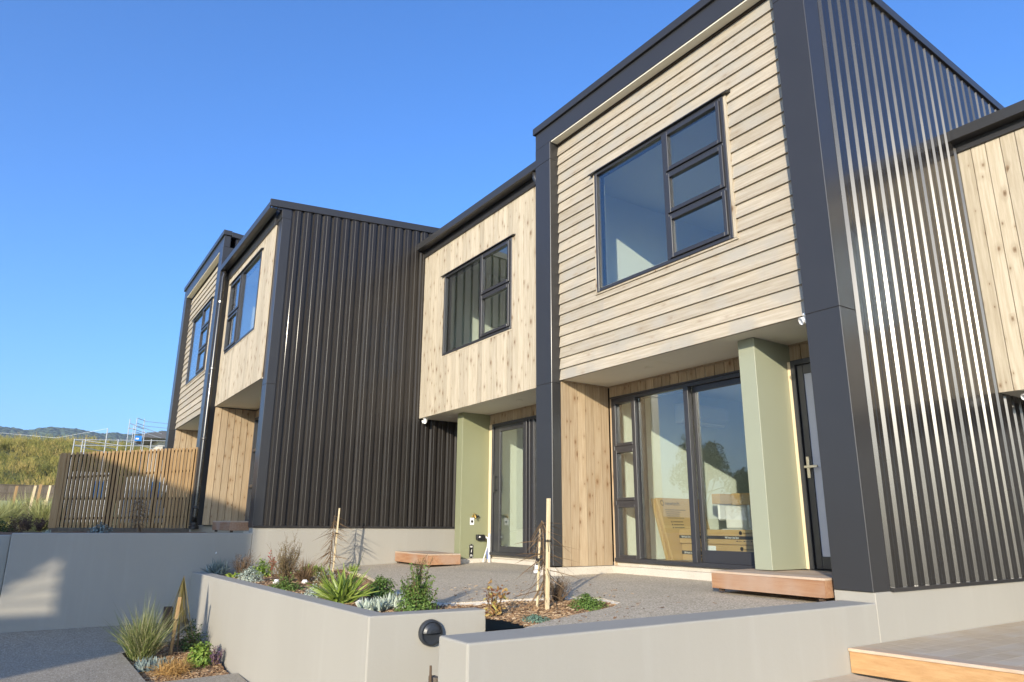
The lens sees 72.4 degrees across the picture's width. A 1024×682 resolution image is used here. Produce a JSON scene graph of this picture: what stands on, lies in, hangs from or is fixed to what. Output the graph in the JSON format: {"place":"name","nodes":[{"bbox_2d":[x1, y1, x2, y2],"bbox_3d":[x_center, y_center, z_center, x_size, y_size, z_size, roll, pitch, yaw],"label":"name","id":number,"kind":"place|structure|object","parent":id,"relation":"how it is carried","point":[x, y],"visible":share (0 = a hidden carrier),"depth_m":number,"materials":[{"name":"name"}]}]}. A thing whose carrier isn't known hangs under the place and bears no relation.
{"place":"outdoors","nodes":[
{"label":"outdoors","id":0,"kind":"place"},
{"bbox_2d":[0,431,149,535],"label":"grass","id":1,"kind":"structure","parent":0,"point":[30,530],"depth_m":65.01,"materials":[{"name":"green plant"}]},
{"bbox_2d":[0,497,23,522],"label":"grass tuft","id":2,"kind":"object","parent":1,"relation":"on","point":[3,513],"visible":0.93,"depth_m":13.86,"materials":[{"name":"green plant"}]},
{"bbox_2d":[12,486,18,502],"bbox_3d":[-15.112,4.938,21.187,0.125,1.090,0.115,10,-18,-33],"label":"timber stake","id":3,"kind":"object","parent":1,"relation":"on","point":[15,493],"visible":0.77,"depth_m":21.26,"materials":[{"name":"brown wood"}]},
{"bbox_2d":[0,494,33,530],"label":"grass tuft","id":4,"kind":"object","parent":1,"relation":"on","point":[15,509],"visible":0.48,"depth_m":14.69,"materials":[{"name":"green plant"}]},
{"bbox_2d":[9,514,38,530],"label":"purple plant","id":5,"kind":"object","parent":1,"relation":"on","point":[28,522],"visible":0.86,"depth_m":13.32,"materials":[{"name":"red plant"}]},
{"bbox_2d":[1,488,49,528],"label":"grass tuft","id":6,"kind":"object","parent":1,"relation":"on","point":[26,503],"visible":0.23,"depth_m":15.72,"materials":[{"name":"green plant"}]},
{"bbox_2d":[27,486,36,513],"bbox_3d":[-10.341,3.599,15.006,0.110,0.980,0.103,10,-18,-33],"label":"timber stake","id":7,"kind":"object","parent":1,"relation":"on","point":[34,491],"visible":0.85,"depth_m":15.08,"materials":[{"name":"brown wood"}]},
{"bbox_2d":[7,493,70,531],"bbox_3d":[-9.808,3.587,14.710,1.386,0.825,1.361,-8,-17,30],"label":"grass tuft","id":8,"kind":"object","parent":1,"relation":"on","point":[41,514],"visible":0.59,"depth_m":14.53,"materials":[{"name":"green plant"}]},
{"bbox_2d":[32,518,47,530],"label":"purple plant","id":9,"kind":"object","parent":1,"relation":"on","point":[39,526],"visible":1,"depth_m":13.26,"materials":[{"name":"red plant"}]},
{"bbox_2d":[43,485,51,510],"bbox_3d":[-10.444,3.722,15.649,0.105,0.970,0.101,10,-18,-33],"label":"timber stake","id":10,"kind":"object","parent":1,"relation":"on","point":[49,489],"visible":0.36,"depth_m":15.74,"materials":[{"name":"brown wood"}]},
{"bbox_2d":[0,484,122,500],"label":"paling fence","id":11,"kind":"object","parent":1,"relation":"on","point":[4,490],"visible":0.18,"depth_m":53.28,"materials":[{"name":"brown wood"}]},
{"bbox_2d":[118,477,166,527],"bbox_3d":[-8.751,3.831,16.581,0.897,1.158,0.805,10,-18,-33],"label":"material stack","id":12,"kind":"object","parent":1,"relation":"on","point":[142,501],"visible":0.05,"depth_m":16.30,"materials":[{"name":"white wood"}]},
{"bbox_2d":[135,431,166,476],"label":"house","id":13,"kind":"structure","parent":1,"relation":"on","point":[156,445],"depth_m":52.03,"materials":[{"name":"beige"}]},
{"bbox_2d":[154,229,258,532],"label":"townhouse","id":14,"kind":"structure","parent":1,"relation":"on","point":[191,377],"depth_m":17.15,"materials":[{"name":"brown wood"}]},
{"bbox_2d":[185,296,213,386],"bbox_3d":[-7.758,0.061,17.360,0.115,1.785,2.542,10,-18,-33],"label":"window","id":15,"kind":"structure","parent":14,"relation":"in","point":[197,360],"depth_m":17.17,"materials":[{"name":"blue glass"}]},
{"bbox_2d":[188,198,527,630],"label":"townhouse","id":16,"kind":"structure","parent":1,"relation":"on","point":[320,360],"depth_m":12.78,"materials":[{"name":"brown metal"}]},
{"bbox_2d":[223,248,263,354],"bbox_3d":[-5.440,-0.729,14.144,0.115,1.619,2.600,10,-18,-33],"label":"window","id":17,"kind":"structure","parent":16,"relation":"in","point":[237,312],"depth_m":14.37,"materials":[{"name":"black metal"}]},
{"bbox_2d":[245,417,258,520],"bbox_3d":[-4.846,2.508,13.979,0.180,2.236,2.500,10,-18,-33],"label":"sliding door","id":18,"kind":"structure","parent":16,"relation":"in","point":[247,511],"depth_m":14.92,"materials":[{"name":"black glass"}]},
{"bbox_2d":[0,501,155,524],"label":"lawn","id":19,"kind":"structure","parent":0,"point":[41,506],"depth_m":45.04,"materials":[{"name":"green plant"}]},
{"bbox_2d":[35,484,42,505],"bbox_3d":[-14.614,4.993,21.519,0.125,1.160,0.115,10,-18,-33],"label":"timber stake","id":20,"kind":"object","parent":19,"relation":"on","point":[39,491],"visible":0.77,"depth_m":21.59,"materials":[{"name":"brown wood"}]},
{"bbox_2d":[63,428,165,505],"bbox_3d":[-22.523,7.353,39.905,4.742,4.366,2.731,10,-18,-33],"label":"guard rail","id":21,"kind":"object","parent":19,"relation":"on","point":[105,445],"visible":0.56,"depth_m":38.80,"materials":[{"name":"grey metal"}]},
{"bbox_2d":[125,418,166,476],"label":"scaffold","id":22,"kind":"object","parent":19,"relation":"on","point":[137,438],"visible":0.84,"depth_m":40.04,"materials":[{"name":"grey metal"}]},
{"bbox_2d":[0,426,165,443],"bbox_3d":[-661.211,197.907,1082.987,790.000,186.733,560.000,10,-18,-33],"label":"hills","id":23,"kind":"structure","parent":0,"point":[57,431],"depth_m":1230.69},
{"bbox_2d":[64,474,107,527],"bbox_3d":[-10.013,3.743,16.473,0.868,1.257,0.805,10,-18,-33],"label":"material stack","id":24,"kind":"object","parent":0,"point":[88,501],"visible":0.05,"depth_m":16.16,"materials":[{"name":"white wood"}]},
{"bbox_2d":[0,531,205,534],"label":"ground","id":25,"kind":"structure","parent":0,"point":[5,533],"depth_m":12.55,"materials":[{"name":"grey concrete"}]},
{"bbox_2d":[0,520,14,531],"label":"shrub","id":26,"kind":"object","parent":25,"relation":"on","point":[3,527],"visible":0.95,"depth_m":11.96,"materials":[{"name":"green plant"}]},
{"bbox_2d":[0,518,26,532],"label":"shrub","id":27,"kind":"object","parent":25,"relation":"on","point":[14,525],"visible":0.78,"depth_m":12.39,"materials":[{"name":"green plant"}]},
{"bbox_2d":[87,521,112,532],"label":"shrub","id":28,"kind":"object","parent":25,"relation":"on","point":[102,528],"visible":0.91,"depth_m":10.84,"materials":[{"name":"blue plant"}]},
{"bbox_2d":[48,447,197,531],"bbox_3d":[-7.674,2.920,13.989,2.475,1.728,0.290,10,-18,-33],"label":"slatted screen","id":29,"kind":"object","parent":25,"relation":"on","point":[112,497],"visible":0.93,"depth_m":13.87,"materials":[{"name":"brown wood"}]},
{"bbox_2d":[123,497,155,532],"bbox_3d":[-6.094,2.938,11.418,0.465,0.767,0.491,10,-18,-33],"label":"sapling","id":30,"kind":"object","parent":25,"relation":"on","point":[137,518],"visible":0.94,"depth_m":11.45,"materials":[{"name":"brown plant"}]},
{"bbox_2d":[212,521,248,531],"bbox_3d":[-4.526,3.200,12.063,0.950,0.182,1.285,10,-18,-33],"label":"timber step","id":31,"kind":"object","parent":25,"relation":"on","point":[231,526],"visible":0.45,"depth_m":11.42,"materials":[{"name":"brown wood"}]},
{"bbox_2d":[0,622,246,681],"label":"paving","id":32,"kind":"structure","parent":0,"point":[88,654],"depth_m":8.20,"materials":[{"name":"grey concrete"}]},
{"bbox_2d":[0,533,251,632],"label":"retaining wall","id":33,"kind":"structure","parent":32,"relation":"on","point":[52,581],"depth_m":9.92,"materials":[{"name":"grey concrete"}]},
{"bbox_2d":[161,606,172,629],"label":"timber block","id":34,"kind":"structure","parent":32,"relation":"on","point":[167,612],"depth_m":9.88,"materials":[{"name":"wood"}]},
{"bbox_2d":[125,641,228,681],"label":"bark mulch","id":35,"kind":"object","parent":32,"relation":"on","point":[204,670],"visible":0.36,"depth_m":8.21,"materials":[{"name":"brown wood"}]},
{"bbox_2d":[103,584,194,661],"bbox_3d":[-4.489,3.460,8.601,1.080,0.872,1.075,10,-18,-33],"label":"grass tuft","id":36,"kind":"object","parent":35,"relation":"on","point":[141,642],"visible":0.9,"depth_m":8.49,"materials":[{"name":"green plant"}]},
{"bbox_2d":[132,656,173,672],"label":"silver plant","id":37,"kind":"object","parent":35,"relation":"on","point":[147,663],"visible":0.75,"depth_m":8.09,"materials":[{"name":"blue plant"}]},
{"bbox_2d":[140,654,201,680],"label":"tan grass","id":38,"kind":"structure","parent":35,"relation":"on","point":[172,668],"depth_m":7.99,"materials":[{"name":"beige plant"}]},
{"bbox_2d":[168,597,181,654],"bbox_3d":[-4.264,3.615,8.825,0.078,0.732,0.157,10,-18,-33],"label":"timber stake","id":39,"kind":"object","parent":35,"relation":"on","point":[175,622],"visible":0.74,"depth_m":8.83,"materials":[{"name":"brown wood"}]},
{"bbox_2d":[165,577,193,651],"bbox_3d":[-4.287,3.523,9.039,0.385,0.922,0.392,0,-15,2],"label":"netted plant","id":40,"kind":"object","parent":35,"relation":"on","point":[182,589],"visible":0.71,"depth_m":9.09,"materials":[{"name":"green plant"}]},
{"bbox_2d":[173,619,209,652],"bbox_3d":[-4.174,3.848,9.111,0.467,0.447,0.462,10,-18,-33],"label":"shrub","id":41,"kind":"object","parent":35,"relation":"on","point":[190,644],"visible":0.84,"depth_m":9.06,"materials":[{"name":"green plant"}]},
{"bbox_2d":[184,641,215,669],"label":"green shrub","id":42,"kind":"object","parent":35,"relation":"on","point":[201,652],"visible":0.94,"depth_m":8.40,"materials":[{"name":"green plant"}]},
{"bbox_2d":[209,645,223,665],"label":"purple plant","id":43,"kind":"object","parent":35,"relation":"on","point":[214,660],"visible":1,"depth_m":8.41,"materials":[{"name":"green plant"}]},
{"bbox_2d":[186,571,485,681],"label":"planter wall","id":44,"kind":"structure","parent":32,"relation":"on","point":[256,632],"depth_m":6.50,"materials":[{"name":"grey concrete"}]},
{"bbox_2d":[418,619,442,645],"bbox_3d":[-0.660,2.391,5.732,0.207,0.207,0.082,9,-17,-29],"label":"bulkhead light","id":45,"kind":"object","parent":44,"relation":"attached to","point":[430,632],"visible":0.98,"depth_m":5.71,"materials":[{"name":"grey metal"}]},
{"bbox_2d":[438,600,884,681],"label":"retaining wall","id":46,"kind":"structure","parent":32,"relation":"on","point":[808,642],"depth_m":4.35,"materials":[{"name":"grey concrete"}]},
{"bbox_2d":[225,569,615,624],"bbox_3d":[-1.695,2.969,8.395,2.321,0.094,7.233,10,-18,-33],"label":"bark mulch","id":47,"kind":"object","parent":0,"point":[352,603],"visible":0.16,"depth_m":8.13,"materials":[{"name":"brown wood"}]},
{"bbox_2d":[200,552,229,574],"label":"flowering plant","id":48,"kind":"object","parent":47,"relation":"on","point":[218,568],"visible":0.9,"depth_m":10.49,"materials":[{"name":"blue plant"}]},
{"bbox_2d":[225,573,241,578],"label":"leafy plant","id":49,"kind":"object","parent":47,"relation":"on","point":[231,575],"visible":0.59,"depth_m":10.29,"materials":[{"name":"green plant"}]},
{"bbox_2d":[232,549,259,574],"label":"shrub","id":50,"kind":"object","parent":47,"relation":"on","point":[239,569],"visible":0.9,"depth_m":10.72,"materials":[{"name":"brown plant"}]},
{"bbox_2d":[235,566,263,581],"bbox_3d":[-3.617,3.229,9.653,0.412,0.248,0.431,10,-18,-33],"label":"silver mound","id":51,"kind":"object","parent":47,"relation":"on","point":[252,575],"visible":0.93,"depth_m":9.62,"materials":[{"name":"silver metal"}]},
{"bbox_2d":[252,558,272,576],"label":"leafy plant","id":52,"kind":"object","parent":47,"relation":"on","point":[263,568],"visible":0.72,"depth_m":10.67,"materials":[{"name":"green plant"}]},
{"bbox_2d":[268,551,276,576],"bbox_3d":[-3.618,3.359,10.563,0.146,0.407,0.099,-6,-16,24],"label":"red sprout","id":53,"kind":"object","parent":47,"relation":"on","point":[270,562],"visible":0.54,"depth_m":10.56,"materials":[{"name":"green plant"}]},
{"bbox_2d":[268,528,303,581],"bbox_3d":[-3.112,2.962,9.731,0.516,0.754,0.600,10,-18,-33],"label":"airy bush","id":54,"kind":"object","parent":47,"relation":"on","point":[284,565],"visible":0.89,"depth_m":9.70,"materials":[{"name":"brown plant"}]},
{"bbox_2d":[268,572,305,590],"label":"shrub","id":55,"kind":"object","parent":47,"relation":"on","point":[285,585],"visible":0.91,"depth_m":8.42,"materials":[{"name":"green plant"}]},
{"bbox_2d":[285,555,324,581],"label":"grass tuft","id":56,"kind":"object","parent":47,"relation":"on","point":[306,573],"visible":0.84,"depth_m":9.64,"materials":[{"name":"brown plant"}]},
{"bbox_2d":[301,583,325,597],"bbox_3d":[-2.136,2.724,7.586,0.301,0.185,0.316,-1,-15,3],"label":"silver mound","id":57,"kind":"object","parent":47,"relation":"on","point":[309,590],"visible":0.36,"depth_m":7.56,"materials":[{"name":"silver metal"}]},
{"bbox_2d":[298,563,329,574],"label":"leafy plant","id":58,"kind":"object","parent":47,"relation":"on","point":[319,570],"visible":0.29,"depth_m":10.86,"materials":[{"name":"green plant"}]},
{"bbox_2d":[309,566,338,584],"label":"shrub","id":59,"kind":"object","parent":47,"relation":"on","point":[315,574],"visible":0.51,"depth_m":9.27,"materials":[{"name":"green plant"}]},
{"bbox_2d":[313,570,337,581],"bbox_3d":[-2.607,3.291,9.786,0.407,0.225,0.390,3,-15,-11],"label":"silver mound","id":60,"kind":"object","parent":47,"relation":"on","point":[323,575],"visible":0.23,"depth_m":9.74,"materials":[{"name":"green plant"}]},
{"bbox_2d":[313,515,350,570],"bbox_3d":[-2.939,3.352,11.324,0.728,1.029,0.748,10,-18,-33],"label":"sapling","id":61,"kind":"object","parent":47,"relation":"on","point":[331,549],"visible":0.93,"depth_m":11.33,"materials":[{"name":"brown plant"}]},
{"bbox_2d":[332,508,339,571],"bbox_3d":[-2.842,3.249,11.311,0.063,1.064,0.134,5,-16,-17],"label":"timber stake","id":62,"kind":"object","parent":47,"relation":"on","point":[336,533],"visible":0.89,"depth_m":11.34,"materials":[{"name":"brown wood"}]},
{"bbox_2d":[303,551,381,603],"bbox_3d":[-1.702,2.389,7.089,0.788,0.530,0.890,3,-15,-11],"label":"strappy plant","id":63,"kind":"object","parent":47,"relation":"on","point":[342,589],"visible":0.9,"depth_m":7.03,"materials":[{"name":"green plant"}]},
{"bbox_2d":[345,563,360,571],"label":"grass tuft","id":64,"kind":"object","parent":47,"relation":"on","point":[351,568],"visible":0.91,"depth_m":10.95,"materials":[{"name":"green plant"}]},
{"bbox_2d":[356,597,393,610],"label":"silver plant","id":65,"kind":"object","parent":47,"relation":"on","point":[377,605],"visible":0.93,"depth_m":6.44,"materials":[{"name":"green plant"}]},
{"bbox_2d":[363,574,397,597],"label":"round shrub","id":66,"kind":"object","parent":47,"relation":"on","point":[381,584],"visible":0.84,"depth_m":7.65,"materials":[{"name":"green plant"}]},
{"bbox_2d":[376,591,404,608],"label":"silver plant","id":67,"kind":"object","parent":47,"relation":"on","point":[391,598],"visible":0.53,"depth_m":6.66,"materials":[{"name":"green plant"}]},
{"bbox_2d":[393,563,440,611],"bbox_3d":[-0.876,2.285,6.474,0.420,0.482,0.439,10,-18,-33],"label":"cone shrub","id":68,"kind":"object","parent":47,"relation":"on","point":[415,596],"visible":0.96,"depth_m":6.41,"materials":[{"name":"green plant"}]},
{"bbox_2d":[415,554,432,583],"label":"seedling","id":69,"kind":"object","parent":47,"relation":"on","point":[420,569],"visible":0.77,"depth_m":6.61,"materials":[{"name":"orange plant"}]},
{"bbox_2d":[482,579,510,616],"bbox_3d":[-0.147,2.246,6.126,0.233,0.326,0.373,-4,-15,16],"label":"copper sprout","id":70,"kind":"object","parent":47,"relation":"on","point":[496,610],"visible":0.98,"depth_m":6.07,"materials":[{"name":"brown plant"}]},
{"bbox_2d":[447,599,616,626],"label":"bark mulch","id":71,"kind":"object","parent":47,"relation":"on","point":[543,611],"visible":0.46,"depth_m":6.29,"materials":[{"name":"brown wood"}]},
{"bbox_2d":[520,613,551,622],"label":"mat plant","id":72,"kind":"object","parent":71,"relation":"on","point":[535,617],"visible":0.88,"depth_m":5.75,"materials":[{"name":"teal plant"}]},
{"bbox_2d":[536,528,541,606],"bbox_3d":[0.261,2.144,6.544,0.058,0.756,0.120,4,-15,-13],"label":"timber stake","id":73,"kind":"object","parent":47,"relation":"on","point":[538,567],"visible":0.84,"depth_m":6.57,"materials":[{"name":"brown wood"}]},
{"bbox_2d":[509,520,581,626],"bbox_3d":[0.263,2.169,6.536,0.667,0.958,0.724,10,-18,-33],"label":"sapling","id":74,"kind":"object","parent":47,"relation":"on","point":[542,586],"visible":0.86,"depth_m":6.52,"materials":[{"name":"brown plant"}]},
{"bbox_2d":[545,498,550,609],"bbox_3d":[0.342,1.978,6.452,0.058,1.031,0.120,4,-15,-13],"label":"timber stake","id":75,"kind":"object","parent":47,"relation":"on","point":[547,541],"visible":0.9,"depth_m":6.47,"materials":[{"name":"brown wood"}]},
{"bbox_2d":[532,571,570,601],"bbox_3d":[0.426,2.369,6.781,0.355,0.323,0.412,-8,-17,29],"label":"twiggy shrub","id":76,"kind":"object","parent":47,"relation":"on","point":[558,592],"visible":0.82,"depth_m":6.74,"materials":[{"name":"brown plant"}]},
{"bbox_2d":[433,580,716,621],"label":"bark mulch","id":77,"kind":"object","parent":47,"relation":"on","point":[614,617],"visible":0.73,"depth_m":6.71,"materials":[{"name":"brown wood"}]},
{"bbox_2d":[566,592,608,610],"bbox_3d":[0.682,2.389,6.404,0.384,0.174,0.409,10,-18,-33],"label":"green mound","id":78,"kind":"object","parent":47,"relation":"on","point":[584,602],"visible":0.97,"depth_m":6.33,"materials":[{"name":"green plant"}]},
{"bbox_2d":[486,627,524,631],"bbox_3d":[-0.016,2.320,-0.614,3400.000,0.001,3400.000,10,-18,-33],"label":"ground","id":79,"kind":"structure","parent":0,"point":[505,629],"depth_m":16.79,"materials":[{"name":"black"}]},
{"bbox_2d":[0,535,10,595],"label":"retaining wall","id":80,"kind":"structure","parent":79,"relation":"on","point":[5,540],"depth_m":9.57,"materials":[{"name":"grey concrete"}]},
{"bbox_2d":[428,665,437,681],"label":"timber stake","id":81,"kind":"object","parent":79,"relation":"on","point":[432,678],"visible":0.82,"depth_m":4.63,"materials":[{"name":"brown wood"}]},
{"bbox_2d":[812,674,891,681],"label":"timber deck","id":82,"kind":"structure","parent":79,"relation":"on","point":[850,678],"depth_m":5.00,"materials":[{"name":"beige wood"}]},
{"bbox_2d":[848,621,1023,681],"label":"timber deck","id":83,"kind":"structure","parent":79,"relation":"on","point":[994,653],"depth_m":5.05,"materials":[{"name":"brown wood"}]},
{"bbox_2d":[948,100,1023,399],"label":"townhouse","id":84,"kind":"structure","parent":79,"relation":"on","point":[990,149],"depth_m":7.85,"materials":[{"name":"brown wood"}]},
{"bbox_2d":[0,0,1023,433],"label":"sky","id":85,"kind":"structure","parent":0,"point":[134,134],"materials":[{"name":"blue"}]},
{"bbox_2d":[345,562,834,627],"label":"terrace","id":86,"kind":"structure","parent":0,"point":[649,594],"depth_m":7.47,"materials":[{"name":"grey concrete"}]},
{"bbox_2d":[395,551,460,566],"bbox_3d":[-1.444,3.717,11.966,0.639,0.197,1.473,9,-17,-29],"label":"timber step","id":87,"kind":"object","parent":86,"relation":"on","point":[442,558],"visible":0.97,"depth_m":11.48,"materials":[{"name":"brown wood"}]},
{"bbox_2d":[417,161,541,572],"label":"townhouse","id":88,"kind":"structure","parent":86,"relation":"on","point":[478,372],"depth_m":12.20,"materials":[{"name":"brown wood"}]},
{"bbox_2d":[469,544,472,557],"bbox_3d":[-0.696,3.591,11.964,0.079,0.226,0.006,10,-18,-33],"label":"warning plate","id":89,"kind":"object","parent":88,"relation":"attached to","point":[470,550],"visible":1,"depth_m":11.96,"materials":[{"name":"black plastic"}]},
{"bbox_2d":[470,514,478,524],"bbox_3d":[-0.632,3.078,12.083,0.161,0.188,0.101,10,-18,-33],"label":"garden tap","id":90,"kind":"object","parent":88,"relation":"attached to","point":[472,520],"visible":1,"depth_m":12.09,"materials":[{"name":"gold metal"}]},
{"bbox_2d":[441,234,515,357],"bbox_3d":[-0.629,-0.714,12.112,0.115,1.604,2.445,10,-18,-33],"label":"window","id":91,"kind":"structure","parent":88,"relation":"in","point":[508,242],"depth_m":11.79,"materials":[{"name":"black metal"}]},
{"bbox_2d":[476,535,487,561],"bbox_3d":[-0.500,3.569,12.043,0.239,0.458,0.106,10,-18,-33],"label":"cable box","id":92,"kind":"object","parent":88,"relation":"attached to","point":[481,537],"visible":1,"depth_m":12.05,"materials":[{"name":"black plastic"}]},
{"bbox_2d":[489,415,536,557],"bbox_3d":[0.427,2.317,11.268,0.215,2.244,2.672,10,-18,-33],"label":"sliding door","id":93,"kind":"structure","parent":88,"relation":"in","point":[528,424],"depth_m":11.62,"materials":[{"name":"black metal"}]},
{"bbox_2d":[488,534,490,561],"bbox_3d":[-0.392,3.579,12.074,0.043,0.490,0.047,10,-18,-33],"label":"conduit","id":94,"kind":"object","parent":86,"relation":"on","point":[489,537],"visible":0.66,"depth_m":12.07,"materials":[{"name":"white plastic"}]},
{"bbox_2d":[387,587,617,605],"bbox_3d":[-0.155,2.732,7.214,1.576,0.237,4.091,6,-16,-21],"label":"terrace edge","id":95,"kind":"object","parent":86,"relation":"attached to","point":[481,603],"visible":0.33,"depth_m":6.97,"materials":[{"name":"grey concrete"}]},
{"bbox_2d":[711,569,834,601],"bbox_3d":[2.680,2.286,6.607,0.955,0.189,1.216,10,-18,-33],"label":"timber step","id":96,"kind":"object","parent":86,"relation":"on","point":[810,583],"visible":0.63,"depth_m":6.34,"materials":[{"name":"brown wood"}]},
{"bbox_2d":[533,0,1023,681],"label":"townhouse","id":97,"kind":"structure","parent":86,"relation":"on","point":[753,218],"depth_m":7.53,"materials":[{"name":"brown wood"}]},
{"bbox_2d":[651,498,670,559],"bbox_3d":[2.440,2.696,10.049,0.920,0.830,0.292,10,-18,-33],"label":"cardboard box","id":98,"kind":"object","parent":97,"relation":"on","point":[660,530],"visible":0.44,"depth_m":9.79,"materials":[{"name":"brown cardboard"}]},
{"bbox_2d":[588,90,738,294],"bbox_3d":[1.764,-1.709,8.583,0.115,1.785,2.393,10,-18,-33],"label":"window","id":99,"kind":"structure","parent":97,"relation":"in","point":[721,147],"depth_m":8.17,"materials":[{"name":"black metal"}]},
{"bbox_2d":[655,498,709,559],"bbox_3d":[2.507,2.687,10.032,0.930,0.840,0.295,10,-18,-33],"label":"cardboard box","id":100,"kind":"object","parent":97,"relation":"on","point":[674,514],"visible":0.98,"depth_m":9.94,"materials":[{"name":"brown cardboard"}]},
{"bbox_2d":[674,402,728,428],"bbox_3d":[2.961,1.163,10.893,1.000,0.300,0.218,10,-18,-33],"label":"heat pump","id":101,"kind":"object","parent":97,"relation":"attached to","point":[713,417],"visible":0.83,"depth_m":10.84,"materials":[{"name":"white plastic"}]},
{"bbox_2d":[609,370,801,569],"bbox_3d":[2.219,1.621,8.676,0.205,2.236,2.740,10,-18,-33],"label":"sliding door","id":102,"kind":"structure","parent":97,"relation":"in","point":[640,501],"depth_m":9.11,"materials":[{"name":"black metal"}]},
{"bbox_2d":[682,543,753,560],"bbox_3d":[2.979,2.783,9.169,0.449,0.218,1.585,10,-18,-33],"label":"cardboard box","id":103,"kind":"object","parent":97,"relation":"on","point":[686,551],"visible":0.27,"depth_m":9.19,"materials":[{"name":"brown cardboard"}]},
{"bbox_2d":[679,529,753,544],"bbox_3d":[2.978,2.584,9.220,0.454,0.186,1.645,10,-18,-33],"label":"cardboard box","id":104,"kind":"object","parent":103,"relation":"on","point":[735,537],"visible":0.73,"depth_m":9.13,"materials":[{"name":"brown cardboard"}]},
{"bbox_2d":[712,493,751,529],"bbox_3d":[3.364,2.630,9.935,0.530,0.911,0.880,10,-18,-33],"label":"box","id":105,"kind":"object","parent":97,"relation":"in","point":[734,510],"visible":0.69,"depth_m":9.92,"materials":[{"name":"white cardboard"}]},
{"bbox_2d":[790,357,831,571],"bbox_3d":[3.268,1.193,7.020,0.137,2.186,0.830,10,-18,-33],"label":"entry door","id":106,"kind":"structure","parent":97,"relation":"in","point":[802,388],"depth_m":7.25,"materials":[{"name":"grey"}]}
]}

